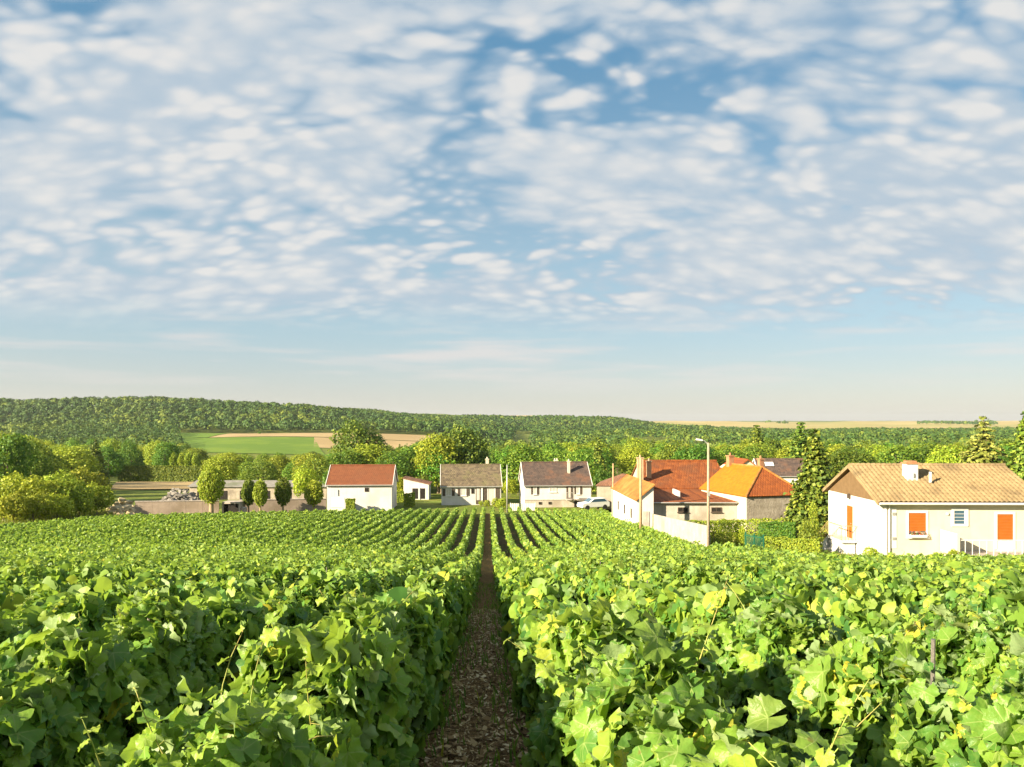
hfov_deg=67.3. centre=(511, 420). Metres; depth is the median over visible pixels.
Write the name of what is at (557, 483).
dark roofed house
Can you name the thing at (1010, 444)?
yellow green tree
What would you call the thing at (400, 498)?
hedge
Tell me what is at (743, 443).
yellow green tree
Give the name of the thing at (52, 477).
bush
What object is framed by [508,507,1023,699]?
vine row
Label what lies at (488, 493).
window
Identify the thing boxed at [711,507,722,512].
window
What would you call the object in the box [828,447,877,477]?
broadleaf tree
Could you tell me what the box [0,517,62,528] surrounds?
vine row
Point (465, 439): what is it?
great tree
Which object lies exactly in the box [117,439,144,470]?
broadleaf tree
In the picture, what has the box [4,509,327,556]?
vine row
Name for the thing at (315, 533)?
vine row
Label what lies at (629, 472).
bush
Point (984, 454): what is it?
spruce tree
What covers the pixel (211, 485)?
pollarded tree
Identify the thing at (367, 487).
red roofed house
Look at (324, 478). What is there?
bush
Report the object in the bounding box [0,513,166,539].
vine row
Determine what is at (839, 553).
garden grass
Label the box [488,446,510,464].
broadleaf tree
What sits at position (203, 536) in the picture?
vine row
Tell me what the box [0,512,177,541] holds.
vine row
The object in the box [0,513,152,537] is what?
vine row
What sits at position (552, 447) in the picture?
broadleaf tree
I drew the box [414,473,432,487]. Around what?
bush
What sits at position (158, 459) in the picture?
broadleaf tree
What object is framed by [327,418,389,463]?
great tree
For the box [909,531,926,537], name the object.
flower box
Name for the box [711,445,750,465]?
broadleaf tree
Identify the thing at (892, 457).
broadleaf tree
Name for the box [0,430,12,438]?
yellow green tree
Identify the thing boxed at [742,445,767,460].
broadleaf tree
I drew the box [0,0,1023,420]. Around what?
sky
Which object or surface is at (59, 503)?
bush
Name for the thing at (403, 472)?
broadleaf tree
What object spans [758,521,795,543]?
hedge
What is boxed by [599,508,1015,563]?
vine row
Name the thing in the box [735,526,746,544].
bush
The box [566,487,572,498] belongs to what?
door
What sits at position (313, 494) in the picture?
pollarded lime
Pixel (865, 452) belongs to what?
broadleaf tree
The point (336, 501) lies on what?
garage door
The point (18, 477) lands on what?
bush
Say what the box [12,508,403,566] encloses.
vine row
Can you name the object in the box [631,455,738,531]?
house
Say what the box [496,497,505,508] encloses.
bush
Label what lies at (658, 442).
yellow green tree
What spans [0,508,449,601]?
vine row
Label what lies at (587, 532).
vine row
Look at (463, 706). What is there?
path weeds
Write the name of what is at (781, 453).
yellow green tree
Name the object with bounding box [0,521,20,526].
vine row
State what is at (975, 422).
copse
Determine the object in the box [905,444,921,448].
yellow green tree
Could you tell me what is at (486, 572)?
path
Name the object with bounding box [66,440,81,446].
broadleaf tree
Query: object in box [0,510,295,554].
vine row
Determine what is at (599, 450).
dark conifer
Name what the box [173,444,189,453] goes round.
broadleaf tree
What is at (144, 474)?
hedge
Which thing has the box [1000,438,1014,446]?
broadleaf tree
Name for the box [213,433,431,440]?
corn field
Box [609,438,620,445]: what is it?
broadleaf tree
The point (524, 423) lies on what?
rounded hill wood
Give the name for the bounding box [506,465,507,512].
utility pole
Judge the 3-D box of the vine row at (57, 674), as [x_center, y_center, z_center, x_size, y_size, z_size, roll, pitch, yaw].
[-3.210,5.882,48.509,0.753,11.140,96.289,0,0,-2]
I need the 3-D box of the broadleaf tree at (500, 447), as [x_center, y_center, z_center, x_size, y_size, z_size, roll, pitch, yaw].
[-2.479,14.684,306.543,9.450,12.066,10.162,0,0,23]
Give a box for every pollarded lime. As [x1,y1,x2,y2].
[240,479,254,512]
[252,479,267,510]
[274,477,291,510]
[304,479,323,510]
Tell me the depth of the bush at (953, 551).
41.47 m
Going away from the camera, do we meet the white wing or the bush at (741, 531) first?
the bush at (741, 531)
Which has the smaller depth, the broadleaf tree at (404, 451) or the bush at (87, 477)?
the bush at (87, 477)
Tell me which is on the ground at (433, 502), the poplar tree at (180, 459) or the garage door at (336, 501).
the poplar tree at (180, 459)
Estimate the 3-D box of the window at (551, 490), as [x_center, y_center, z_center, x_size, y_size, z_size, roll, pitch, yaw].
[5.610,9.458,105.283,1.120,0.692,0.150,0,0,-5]
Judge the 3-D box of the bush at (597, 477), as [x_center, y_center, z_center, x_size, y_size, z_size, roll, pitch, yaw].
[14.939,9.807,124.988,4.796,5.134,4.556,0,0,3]
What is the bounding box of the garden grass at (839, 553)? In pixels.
[710,531,857,555]
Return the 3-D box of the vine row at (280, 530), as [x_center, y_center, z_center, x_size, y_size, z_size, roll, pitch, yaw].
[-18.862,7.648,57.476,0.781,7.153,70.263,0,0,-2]
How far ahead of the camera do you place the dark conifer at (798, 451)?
129.46 m
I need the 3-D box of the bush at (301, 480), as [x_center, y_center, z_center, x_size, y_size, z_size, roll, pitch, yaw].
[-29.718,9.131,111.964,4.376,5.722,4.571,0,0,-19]
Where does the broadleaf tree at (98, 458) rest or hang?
on the ground at (433, 502)
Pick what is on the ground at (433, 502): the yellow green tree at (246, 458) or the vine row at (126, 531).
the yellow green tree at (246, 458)
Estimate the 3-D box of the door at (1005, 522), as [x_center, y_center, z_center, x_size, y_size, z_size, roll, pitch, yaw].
[30.647,6.981,47.815,1.245,2.653,0.050,0,0,1]
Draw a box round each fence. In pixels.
[510,503,535,510]
[744,532,763,549]
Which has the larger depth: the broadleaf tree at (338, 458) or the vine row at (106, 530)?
the broadleaf tree at (338, 458)
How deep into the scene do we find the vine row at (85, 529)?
64.33 m
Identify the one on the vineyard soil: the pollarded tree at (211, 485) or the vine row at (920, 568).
the vine row at (920, 568)
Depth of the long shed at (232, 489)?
117.83 m
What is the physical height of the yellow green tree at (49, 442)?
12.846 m
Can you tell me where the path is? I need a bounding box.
[418,513,529,766]
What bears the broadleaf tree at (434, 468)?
on the ground at (433, 502)
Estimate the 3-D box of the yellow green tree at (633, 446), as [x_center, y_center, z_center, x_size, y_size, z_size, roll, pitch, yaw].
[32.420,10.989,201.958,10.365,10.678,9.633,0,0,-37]
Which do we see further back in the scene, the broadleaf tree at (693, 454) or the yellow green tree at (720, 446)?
the yellow green tree at (720, 446)
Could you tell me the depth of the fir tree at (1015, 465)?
95.81 m
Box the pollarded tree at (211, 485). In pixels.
[196,465,225,512]
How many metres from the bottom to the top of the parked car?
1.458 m
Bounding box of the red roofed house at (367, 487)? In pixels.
[325,464,397,510]
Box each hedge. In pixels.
[118,465,203,481]
[345,498,355,510]
[397,491,403,502]
[403,492,415,506]
[684,518,791,537]
[705,519,744,546]
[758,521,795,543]
[762,536,822,552]
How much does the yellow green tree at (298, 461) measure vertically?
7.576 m
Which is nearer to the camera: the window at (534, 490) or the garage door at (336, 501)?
the garage door at (336, 501)
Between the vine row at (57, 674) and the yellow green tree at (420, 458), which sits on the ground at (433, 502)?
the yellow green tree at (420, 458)
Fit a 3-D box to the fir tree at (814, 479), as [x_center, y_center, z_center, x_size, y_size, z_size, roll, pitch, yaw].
[25.247,5.476,63.887,6.759,9.741,6.673,0,0,-10]
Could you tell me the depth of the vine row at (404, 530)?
37.73 m
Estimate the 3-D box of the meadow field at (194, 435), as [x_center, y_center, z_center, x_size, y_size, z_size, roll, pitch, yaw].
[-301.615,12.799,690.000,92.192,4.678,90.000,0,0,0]
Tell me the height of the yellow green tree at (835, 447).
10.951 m
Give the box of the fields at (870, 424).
[509,415,1019,428]
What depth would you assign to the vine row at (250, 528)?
58.15 m
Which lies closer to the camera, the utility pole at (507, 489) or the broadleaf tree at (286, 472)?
the utility pole at (507, 489)
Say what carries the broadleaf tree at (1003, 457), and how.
on the ground at (433, 502)
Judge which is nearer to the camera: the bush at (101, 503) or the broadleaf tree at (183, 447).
the bush at (101, 503)
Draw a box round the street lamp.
[696,438,709,545]
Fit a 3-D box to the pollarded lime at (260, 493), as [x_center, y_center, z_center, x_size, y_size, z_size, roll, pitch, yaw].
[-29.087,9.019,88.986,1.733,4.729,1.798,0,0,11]
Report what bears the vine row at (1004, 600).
on the vineyard soil
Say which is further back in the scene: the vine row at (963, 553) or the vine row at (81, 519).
the vine row at (81, 519)
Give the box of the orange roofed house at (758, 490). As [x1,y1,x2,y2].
[699,453,799,532]
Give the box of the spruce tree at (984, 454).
[956,416,1007,464]
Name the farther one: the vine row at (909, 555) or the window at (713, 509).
the window at (713, 509)
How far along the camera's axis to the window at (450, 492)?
108.05 m
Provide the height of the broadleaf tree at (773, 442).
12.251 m
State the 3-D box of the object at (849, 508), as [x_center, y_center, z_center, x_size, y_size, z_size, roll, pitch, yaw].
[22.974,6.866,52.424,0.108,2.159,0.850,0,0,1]
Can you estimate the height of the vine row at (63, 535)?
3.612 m
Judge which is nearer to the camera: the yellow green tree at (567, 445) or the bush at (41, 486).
the bush at (41, 486)
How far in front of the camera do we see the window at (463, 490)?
108.23 m
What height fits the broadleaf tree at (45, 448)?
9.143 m
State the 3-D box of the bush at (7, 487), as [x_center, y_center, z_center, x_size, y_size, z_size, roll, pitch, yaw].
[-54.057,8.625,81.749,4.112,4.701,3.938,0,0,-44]
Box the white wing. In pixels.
[610,474,654,527]
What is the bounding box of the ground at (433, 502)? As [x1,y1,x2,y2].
[1,406,956,544]
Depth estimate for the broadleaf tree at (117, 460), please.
199.37 m
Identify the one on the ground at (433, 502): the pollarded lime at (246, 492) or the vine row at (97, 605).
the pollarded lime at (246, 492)
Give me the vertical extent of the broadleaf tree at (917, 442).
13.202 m
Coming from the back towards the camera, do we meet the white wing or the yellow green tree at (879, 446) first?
the yellow green tree at (879, 446)
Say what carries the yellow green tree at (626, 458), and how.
on the ground at (433, 502)
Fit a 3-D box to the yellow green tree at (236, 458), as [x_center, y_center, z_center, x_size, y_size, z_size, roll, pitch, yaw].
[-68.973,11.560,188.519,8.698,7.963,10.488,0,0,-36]
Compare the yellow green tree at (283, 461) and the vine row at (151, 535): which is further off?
the yellow green tree at (283, 461)
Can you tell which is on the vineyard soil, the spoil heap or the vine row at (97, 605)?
the vine row at (97, 605)
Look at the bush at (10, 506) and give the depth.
77.35 m
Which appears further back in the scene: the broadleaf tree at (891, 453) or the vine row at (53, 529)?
the broadleaf tree at (891, 453)
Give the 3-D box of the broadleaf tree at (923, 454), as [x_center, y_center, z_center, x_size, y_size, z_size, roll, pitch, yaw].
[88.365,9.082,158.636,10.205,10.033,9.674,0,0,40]
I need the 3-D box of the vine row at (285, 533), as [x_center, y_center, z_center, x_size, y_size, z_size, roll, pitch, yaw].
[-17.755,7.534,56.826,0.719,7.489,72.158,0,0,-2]
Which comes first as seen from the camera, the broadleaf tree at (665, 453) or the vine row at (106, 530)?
the vine row at (106, 530)
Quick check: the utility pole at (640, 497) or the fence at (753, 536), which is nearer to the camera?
the fence at (753, 536)
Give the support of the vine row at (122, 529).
on the vineyard soil
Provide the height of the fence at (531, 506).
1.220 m
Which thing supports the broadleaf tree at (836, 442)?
on the ground at (433, 502)
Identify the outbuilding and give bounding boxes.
[595,473,625,508]
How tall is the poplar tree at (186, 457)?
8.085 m
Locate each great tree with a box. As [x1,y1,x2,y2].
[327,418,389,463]
[434,423,494,463]
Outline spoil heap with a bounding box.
[106,497,134,515]
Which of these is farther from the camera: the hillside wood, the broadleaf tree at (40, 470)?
the hillside wood
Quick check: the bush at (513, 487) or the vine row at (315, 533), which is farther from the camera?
the bush at (513, 487)
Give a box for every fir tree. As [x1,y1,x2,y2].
[780,428,833,539]
[1006,411,1023,480]
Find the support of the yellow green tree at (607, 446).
on the ground at (433, 502)
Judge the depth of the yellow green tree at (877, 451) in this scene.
155.35 m
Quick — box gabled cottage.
[720,457,754,467]
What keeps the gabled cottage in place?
on the ground at (433, 502)
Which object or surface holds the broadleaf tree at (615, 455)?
on the ground at (433, 502)
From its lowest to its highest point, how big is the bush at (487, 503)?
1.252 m
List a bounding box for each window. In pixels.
[442,488,454,496]
[458,488,468,495]
[483,488,499,503]
[531,487,538,494]
[549,488,556,492]
[574,486,581,494]
[677,507,688,512]
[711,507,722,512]
[906,511,928,538]
[951,508,968,526]
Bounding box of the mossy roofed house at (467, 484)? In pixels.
[440,457,501,504]
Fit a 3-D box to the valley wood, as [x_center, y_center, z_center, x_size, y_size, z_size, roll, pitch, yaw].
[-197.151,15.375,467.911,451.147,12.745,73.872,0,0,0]
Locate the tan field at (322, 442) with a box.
[314,437,417,448]
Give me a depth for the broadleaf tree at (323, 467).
128.63 m
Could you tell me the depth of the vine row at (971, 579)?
12.90 m
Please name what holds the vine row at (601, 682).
on the vineyard soil
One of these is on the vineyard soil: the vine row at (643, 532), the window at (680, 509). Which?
the vine row at (643, 532)
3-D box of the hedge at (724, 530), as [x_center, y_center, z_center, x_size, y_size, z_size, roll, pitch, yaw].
[15.879,8.428,57.251,3.758,2.340,1.284,0,0,-44]
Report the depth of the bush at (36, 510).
79.67 m
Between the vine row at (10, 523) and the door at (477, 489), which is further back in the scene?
the door at (477, 489)
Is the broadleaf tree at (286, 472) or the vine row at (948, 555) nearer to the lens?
the vine row at (948, 555)
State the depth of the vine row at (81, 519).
71.57 m
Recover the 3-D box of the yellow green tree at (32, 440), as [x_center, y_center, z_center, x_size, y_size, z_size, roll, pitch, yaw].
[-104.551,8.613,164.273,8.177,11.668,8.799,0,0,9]
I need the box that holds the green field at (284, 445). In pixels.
[183,437,324,454]
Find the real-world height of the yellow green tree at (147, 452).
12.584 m
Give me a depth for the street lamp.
52.94 m
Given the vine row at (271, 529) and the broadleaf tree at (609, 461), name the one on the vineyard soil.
the vine row at (271, 529)
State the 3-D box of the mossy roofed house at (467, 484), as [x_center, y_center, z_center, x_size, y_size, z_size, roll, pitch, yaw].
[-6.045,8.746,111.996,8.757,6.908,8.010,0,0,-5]
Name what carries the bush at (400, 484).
on the ground at (433, 502)
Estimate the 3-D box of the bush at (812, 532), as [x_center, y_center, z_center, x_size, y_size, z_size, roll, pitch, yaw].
[20.529,7.917,52.989,1.775,2.574,1.686,0,0,34]
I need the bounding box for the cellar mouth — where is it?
[222,500,245,513]
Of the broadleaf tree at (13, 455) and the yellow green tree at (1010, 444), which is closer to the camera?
the broadleaf tree at (13, 455)
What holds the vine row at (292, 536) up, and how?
on the vineyard soil
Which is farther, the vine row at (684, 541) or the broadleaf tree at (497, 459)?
the broadleaf tree at (497, 459)
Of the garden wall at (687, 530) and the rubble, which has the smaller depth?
the garden wall at (687, 530)
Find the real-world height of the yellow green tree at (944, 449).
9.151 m
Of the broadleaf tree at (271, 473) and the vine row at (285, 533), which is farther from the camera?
the broadleaf tree at (271, 473)
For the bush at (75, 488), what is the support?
on the ground at (433, 502)
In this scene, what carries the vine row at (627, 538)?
on the vineyard soil
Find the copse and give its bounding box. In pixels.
[765,420,997,424]
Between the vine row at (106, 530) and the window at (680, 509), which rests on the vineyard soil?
the vine row at (106, 530)
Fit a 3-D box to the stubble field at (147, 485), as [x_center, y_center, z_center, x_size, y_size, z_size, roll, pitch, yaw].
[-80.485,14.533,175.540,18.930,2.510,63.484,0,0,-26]
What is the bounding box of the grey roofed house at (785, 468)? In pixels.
[752,458,803,483]
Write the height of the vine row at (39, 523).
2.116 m
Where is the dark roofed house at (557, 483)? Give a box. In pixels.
[518,458,592,507]
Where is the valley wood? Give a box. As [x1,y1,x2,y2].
[50,435,554,449]
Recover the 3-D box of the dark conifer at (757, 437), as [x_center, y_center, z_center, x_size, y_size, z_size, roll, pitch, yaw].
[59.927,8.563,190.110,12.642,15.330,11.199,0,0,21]
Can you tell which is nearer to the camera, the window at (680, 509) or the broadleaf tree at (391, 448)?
the window at (680, 509)
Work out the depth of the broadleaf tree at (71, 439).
333.95 m
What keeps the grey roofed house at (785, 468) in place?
on the ground at (433, 502)
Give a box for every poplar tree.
[169,452,177,478]
[177,452,183,477]
[183,453,191,478]
[191,453,198,481]
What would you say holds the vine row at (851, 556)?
on the vineyard soil
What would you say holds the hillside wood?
on the ground at (433, 502)
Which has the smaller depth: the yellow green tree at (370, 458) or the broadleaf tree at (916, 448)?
the yellow green tree at (370, 458)
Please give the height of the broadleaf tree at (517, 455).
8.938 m
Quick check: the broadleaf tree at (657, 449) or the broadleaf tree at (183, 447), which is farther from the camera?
the broadleaf tree at (183, 447)
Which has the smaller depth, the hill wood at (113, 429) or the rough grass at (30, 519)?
the rough grass at (30, 519)
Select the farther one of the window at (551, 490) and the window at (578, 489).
the window at (578, 489)
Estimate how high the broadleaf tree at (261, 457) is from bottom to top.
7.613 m
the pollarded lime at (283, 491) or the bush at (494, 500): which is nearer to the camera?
the pollarded lime at (283, 491)
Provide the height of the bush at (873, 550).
1.176 m
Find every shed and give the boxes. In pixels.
[187,480,326,499]
[402,476,431,499]
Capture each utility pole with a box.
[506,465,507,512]
[612,463,613,516]
[639,458,641,528]
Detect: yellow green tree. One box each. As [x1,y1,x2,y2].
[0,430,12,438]
[6,434,42,454]
[43,444,101,482]
[44,440,55,448]
[47,445,61,450]
[99,436,125,467]
[137,444,154,465]
[141,438,171,473]
[176,450,204,473]
[183,447,210,463]
[200,455,242,479]
[213,452,245,476]
[238,454,252,465]
[262,454,292,479]
[289,454,302,460]
[291,452,328,476]
[347,442,393,463]
[411,432,463,493]
[559,441,576,448]
[566,443,579,457]
[573,438,616,467]
[612,444,622,472]
[614,445,657,473]
[617,443,648,466]
[620,437,648,465]
[648,439,672,447]
[714,443,730,460]
[735,439,755,457]
[746,442,777,461]
[771,445,794,457]
[826,443,847,454]
[862,444,887,457]
[864,444,905,460]
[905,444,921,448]
[922,442,970,462]
[927,444,966,462]
[1000,442,1019,451]
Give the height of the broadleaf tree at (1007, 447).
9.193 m
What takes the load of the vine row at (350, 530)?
on the vineyard soil
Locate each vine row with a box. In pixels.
[0,507,458,618]
[0,507,476,766]
[0,508,384,562]
[0,508,394,564]
[0,508,422,573]
[0,508,440,587]
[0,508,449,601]
[0,508,467,643]
[0,509,317,556]
[0,510,241,549]
[0,510,255,551]
[0,510,277,554]
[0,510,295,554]
[0,511,221,547]
[0,511,233,551]
[0,512,130,535]
[0,512,141,535]
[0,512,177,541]
[0,512,186,543]
[0,512,209,546]
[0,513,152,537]
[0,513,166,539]
[0,514,117,531]
[0,516,98,529]
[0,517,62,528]
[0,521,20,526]
[1,509,307,554]
[2,508,356,560]
[2,509,337,558]
[2,512,198,545]
[4,508,412,569]
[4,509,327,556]
[4,510,286,553]
[8,508,366,559]
[8,510,265,552]
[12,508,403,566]
[16,509,346,559]
[22,508,375,562]
[43,508,431,572]
[74,506,485,766]
[490,506,889,766]
[499,506,1023,766]
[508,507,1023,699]
[517,506,1023,631]
[525,507,1023,594]
[534,507,1022,589]
[544,507,1023,575]
[553,507,1012,571]
[562,507,1009,571]
[571,508,1023,570]
[580,508,1018,569]
[589,508,1023,565]
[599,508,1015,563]
[710,542,1021,562]
[726,541,1022,561]
[888,552,1012,560]
[913,552,1023,559]
[932,552,1023,558]
[960,551,1016,558]
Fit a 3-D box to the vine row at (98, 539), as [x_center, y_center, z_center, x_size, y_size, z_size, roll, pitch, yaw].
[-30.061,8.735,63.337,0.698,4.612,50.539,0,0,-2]
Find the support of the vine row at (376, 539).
on the vineyard soil
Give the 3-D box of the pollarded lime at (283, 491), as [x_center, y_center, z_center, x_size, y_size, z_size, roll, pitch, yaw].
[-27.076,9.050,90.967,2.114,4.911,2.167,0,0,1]
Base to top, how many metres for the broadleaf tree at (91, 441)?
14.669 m
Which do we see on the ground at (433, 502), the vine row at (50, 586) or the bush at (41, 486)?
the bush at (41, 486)
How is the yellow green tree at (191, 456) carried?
on the ground at (433, 502)
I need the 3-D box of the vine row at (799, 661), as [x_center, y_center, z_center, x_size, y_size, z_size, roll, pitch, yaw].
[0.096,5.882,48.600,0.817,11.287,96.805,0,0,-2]
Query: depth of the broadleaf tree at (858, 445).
184.30 m
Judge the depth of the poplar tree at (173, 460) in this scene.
204.62 m
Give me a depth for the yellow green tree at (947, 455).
109.38 m
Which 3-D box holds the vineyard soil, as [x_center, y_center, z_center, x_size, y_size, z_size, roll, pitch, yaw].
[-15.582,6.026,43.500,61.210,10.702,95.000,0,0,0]
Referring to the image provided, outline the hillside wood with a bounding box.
[0,395,515,438]
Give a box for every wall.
[135,500,218,514]
[239,498,326,513]
[651,514,706,546]
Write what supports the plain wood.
on the ground at (433, 502)
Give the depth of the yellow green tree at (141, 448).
286.89 m
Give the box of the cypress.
[808,502,818,538]
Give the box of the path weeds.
[416,581,529,766]
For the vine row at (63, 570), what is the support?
on the vineyard soil
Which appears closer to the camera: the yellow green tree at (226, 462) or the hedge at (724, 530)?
the hedge at (724, 530)
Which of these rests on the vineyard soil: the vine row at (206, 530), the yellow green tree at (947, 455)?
the vine row at (206, 530)
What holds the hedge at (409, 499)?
on the ground at (433, 502)
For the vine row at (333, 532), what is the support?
on the vineyard soil
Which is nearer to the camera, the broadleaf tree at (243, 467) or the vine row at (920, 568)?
the vine row at (920, 568)
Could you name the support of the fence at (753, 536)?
on the ground at (433, 502)
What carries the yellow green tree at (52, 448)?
on the ground at (433, 502)
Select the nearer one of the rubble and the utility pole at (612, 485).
the utility pole at (612, 485)
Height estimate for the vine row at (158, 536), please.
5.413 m
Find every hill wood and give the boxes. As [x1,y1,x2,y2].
[0,421,187,444]
[328,406,712,434]
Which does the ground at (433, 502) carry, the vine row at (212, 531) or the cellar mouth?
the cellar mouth
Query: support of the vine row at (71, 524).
on the vineyard soil
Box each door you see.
[331,497,344,506]
[476,488,479,503]
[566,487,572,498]
[643,511,648,525]
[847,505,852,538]
[995,512,1015,550]
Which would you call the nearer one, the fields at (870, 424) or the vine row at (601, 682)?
the vine row at (601, 682)
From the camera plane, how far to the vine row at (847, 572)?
11.01 m
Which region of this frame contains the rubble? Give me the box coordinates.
[157,488,199,500]
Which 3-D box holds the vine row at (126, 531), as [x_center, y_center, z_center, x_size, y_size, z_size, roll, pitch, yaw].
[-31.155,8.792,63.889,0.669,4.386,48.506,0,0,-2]
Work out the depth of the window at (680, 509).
71.45 m
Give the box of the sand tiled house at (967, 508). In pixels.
[819,460,1023,557]
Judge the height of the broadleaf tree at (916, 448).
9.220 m
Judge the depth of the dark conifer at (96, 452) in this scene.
154.34 m
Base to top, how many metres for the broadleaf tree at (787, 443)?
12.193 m
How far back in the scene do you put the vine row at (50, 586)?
9.68 m
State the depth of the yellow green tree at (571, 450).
193.60 m
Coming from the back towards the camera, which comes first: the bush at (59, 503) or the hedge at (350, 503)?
the hedge at (350, 503)
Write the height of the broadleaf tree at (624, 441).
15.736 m
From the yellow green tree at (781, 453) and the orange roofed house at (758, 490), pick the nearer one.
the orange roofed house at (758, 490)
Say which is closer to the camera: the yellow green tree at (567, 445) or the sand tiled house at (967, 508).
the sand tiled house at (967, 508)
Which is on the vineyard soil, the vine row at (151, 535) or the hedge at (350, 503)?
the vine row at (151, 535)
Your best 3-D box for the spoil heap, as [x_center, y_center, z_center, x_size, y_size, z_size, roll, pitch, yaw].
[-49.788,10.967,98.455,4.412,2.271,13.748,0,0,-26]
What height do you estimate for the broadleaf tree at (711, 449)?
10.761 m
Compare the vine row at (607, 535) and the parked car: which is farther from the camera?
the parked car
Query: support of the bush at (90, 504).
on the ground at (433, 502)
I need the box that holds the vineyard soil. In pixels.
[348,517,630,561]
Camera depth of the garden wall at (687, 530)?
59.73 m
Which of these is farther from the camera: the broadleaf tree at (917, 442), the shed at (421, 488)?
the broadleaf tree at (917, 442)
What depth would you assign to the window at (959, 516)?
47.85 m
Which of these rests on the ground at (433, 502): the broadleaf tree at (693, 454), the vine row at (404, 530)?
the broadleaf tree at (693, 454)
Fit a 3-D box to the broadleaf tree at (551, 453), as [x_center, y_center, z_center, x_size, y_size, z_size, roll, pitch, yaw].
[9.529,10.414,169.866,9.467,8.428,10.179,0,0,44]
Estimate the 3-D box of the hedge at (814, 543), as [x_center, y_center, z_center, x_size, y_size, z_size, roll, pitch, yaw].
[18.752,8.375,51.508,3.781,1.546,1.318,0,0,34]
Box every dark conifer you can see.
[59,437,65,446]
[85,439,115,486]
[590,437,610,491]
[748,425,768,453]
[783,422,833,478]
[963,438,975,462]
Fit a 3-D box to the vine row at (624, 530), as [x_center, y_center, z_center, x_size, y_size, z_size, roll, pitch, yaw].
[9.790,6.994,54.539,0.744,8.743,80.450,0,0,-2]
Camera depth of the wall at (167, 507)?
88.90 m
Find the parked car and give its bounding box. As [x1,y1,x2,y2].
[577,497,609,509]
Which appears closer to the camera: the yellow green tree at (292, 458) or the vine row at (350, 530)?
the vine row at (350, 530)
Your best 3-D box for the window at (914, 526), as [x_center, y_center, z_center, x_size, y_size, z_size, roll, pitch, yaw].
[25.247,6.449,47.873,1.348,1.712,0.160,0,0,1]
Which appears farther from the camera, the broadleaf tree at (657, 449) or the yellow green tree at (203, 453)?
the yellow green tree at (203, 453)
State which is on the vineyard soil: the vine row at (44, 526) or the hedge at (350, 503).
the vine row at (44, 526)
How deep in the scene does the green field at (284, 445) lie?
566.35 m
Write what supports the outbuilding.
on the ground at (433, 502)
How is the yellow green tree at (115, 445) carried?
on the ground at (433, 502)
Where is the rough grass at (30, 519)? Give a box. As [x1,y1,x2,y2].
[0,509,116,523]
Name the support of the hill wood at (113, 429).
on the ground at (433, 502)
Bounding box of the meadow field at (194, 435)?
[126,432,227,438]
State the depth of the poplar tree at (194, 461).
204.56 m
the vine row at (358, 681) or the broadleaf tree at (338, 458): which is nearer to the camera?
the vine row at (358, 681)
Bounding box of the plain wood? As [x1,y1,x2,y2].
[528,417,1018,447]
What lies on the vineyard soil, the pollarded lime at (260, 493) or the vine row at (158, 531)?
the vine row at (158, 531)
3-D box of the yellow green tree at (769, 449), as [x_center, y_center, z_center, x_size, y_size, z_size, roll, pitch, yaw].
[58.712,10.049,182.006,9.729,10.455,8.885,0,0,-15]
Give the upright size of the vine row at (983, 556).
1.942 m
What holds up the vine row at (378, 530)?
on the vineyard soil
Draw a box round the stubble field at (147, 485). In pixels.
[110,482,192,488]
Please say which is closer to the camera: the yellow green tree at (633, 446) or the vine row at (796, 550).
the vine row at (796, 550)
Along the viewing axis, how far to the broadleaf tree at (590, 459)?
130.78 m
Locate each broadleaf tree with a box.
[0,432,39,489]
[0,442,68,475]
[4,435,56,480]
[63,437,81,446]
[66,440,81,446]
[77,449,107,471]
[84,438,100,444]
[99,444,125,477]
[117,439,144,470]
[151,441,182,470]
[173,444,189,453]
[235,461,256,479]
[241,460,280,479]
[249,454,270,468]
[281,460,295,479]
[291,454,330,479]
[318,448,369,474]
[375,450,416,476]
[386,443,422,477]
[386,444,395,451]
[414,446,465,493]
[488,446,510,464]
[493,450,524,481]
[494,443,547,485]
[498,444,514,450]
[536,440,567,459]
[537,449,572,460]
[559,446,603,477]
[575,446,617,475]
[603,444,617,465]
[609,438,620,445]
[619,436,630,456]
[647,444,671,459]
[653,439,689,459]
[672,444,714,459]
[698,445,713,459]
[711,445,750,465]
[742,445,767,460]
[763,438,786,456]
[780,440,795,447]
[824,438,846,452]
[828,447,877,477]
[842,449,875,464]
[851,439,874,452]
[873,443,921,462]
[874,451,912,462]
[906,440,926,446]
[907,447,929,458]
[914,441,949,462]
[995,445,1014,460]
[998,449,1013,463]
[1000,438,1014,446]
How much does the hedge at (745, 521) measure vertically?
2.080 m
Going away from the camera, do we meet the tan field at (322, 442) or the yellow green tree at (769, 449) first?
the yellow green tree at (769, 449)
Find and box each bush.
[0,470,42,514]
[0,480,23,519]
[0,491,33,522]
[17,474,66,517]
[19,491,52,520]
[40,468,75,492]
[44,491,75,519]
[50,474,95,518]
[65,465,112,499]
[69,491,95,517]
[86,481,115,514]
[292,465,322,496]
[322,471,328,484]
[397,475,402,490]
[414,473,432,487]
[483,500,490,506]
[491,498,497,507]
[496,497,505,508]
[501,478,518,494]
[509,469,518,488]
[591,467,616,489]
[625,458,646,474]
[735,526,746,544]
[797,517,823,548]
[863,545,879,555]
[945,549,961,555]
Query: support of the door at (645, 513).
in the white wing
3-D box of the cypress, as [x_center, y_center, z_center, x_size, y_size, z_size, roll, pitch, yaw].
[22.304,7.728,56.976,0.864,3.645,0.825,0,0,-18]
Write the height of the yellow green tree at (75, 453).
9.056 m

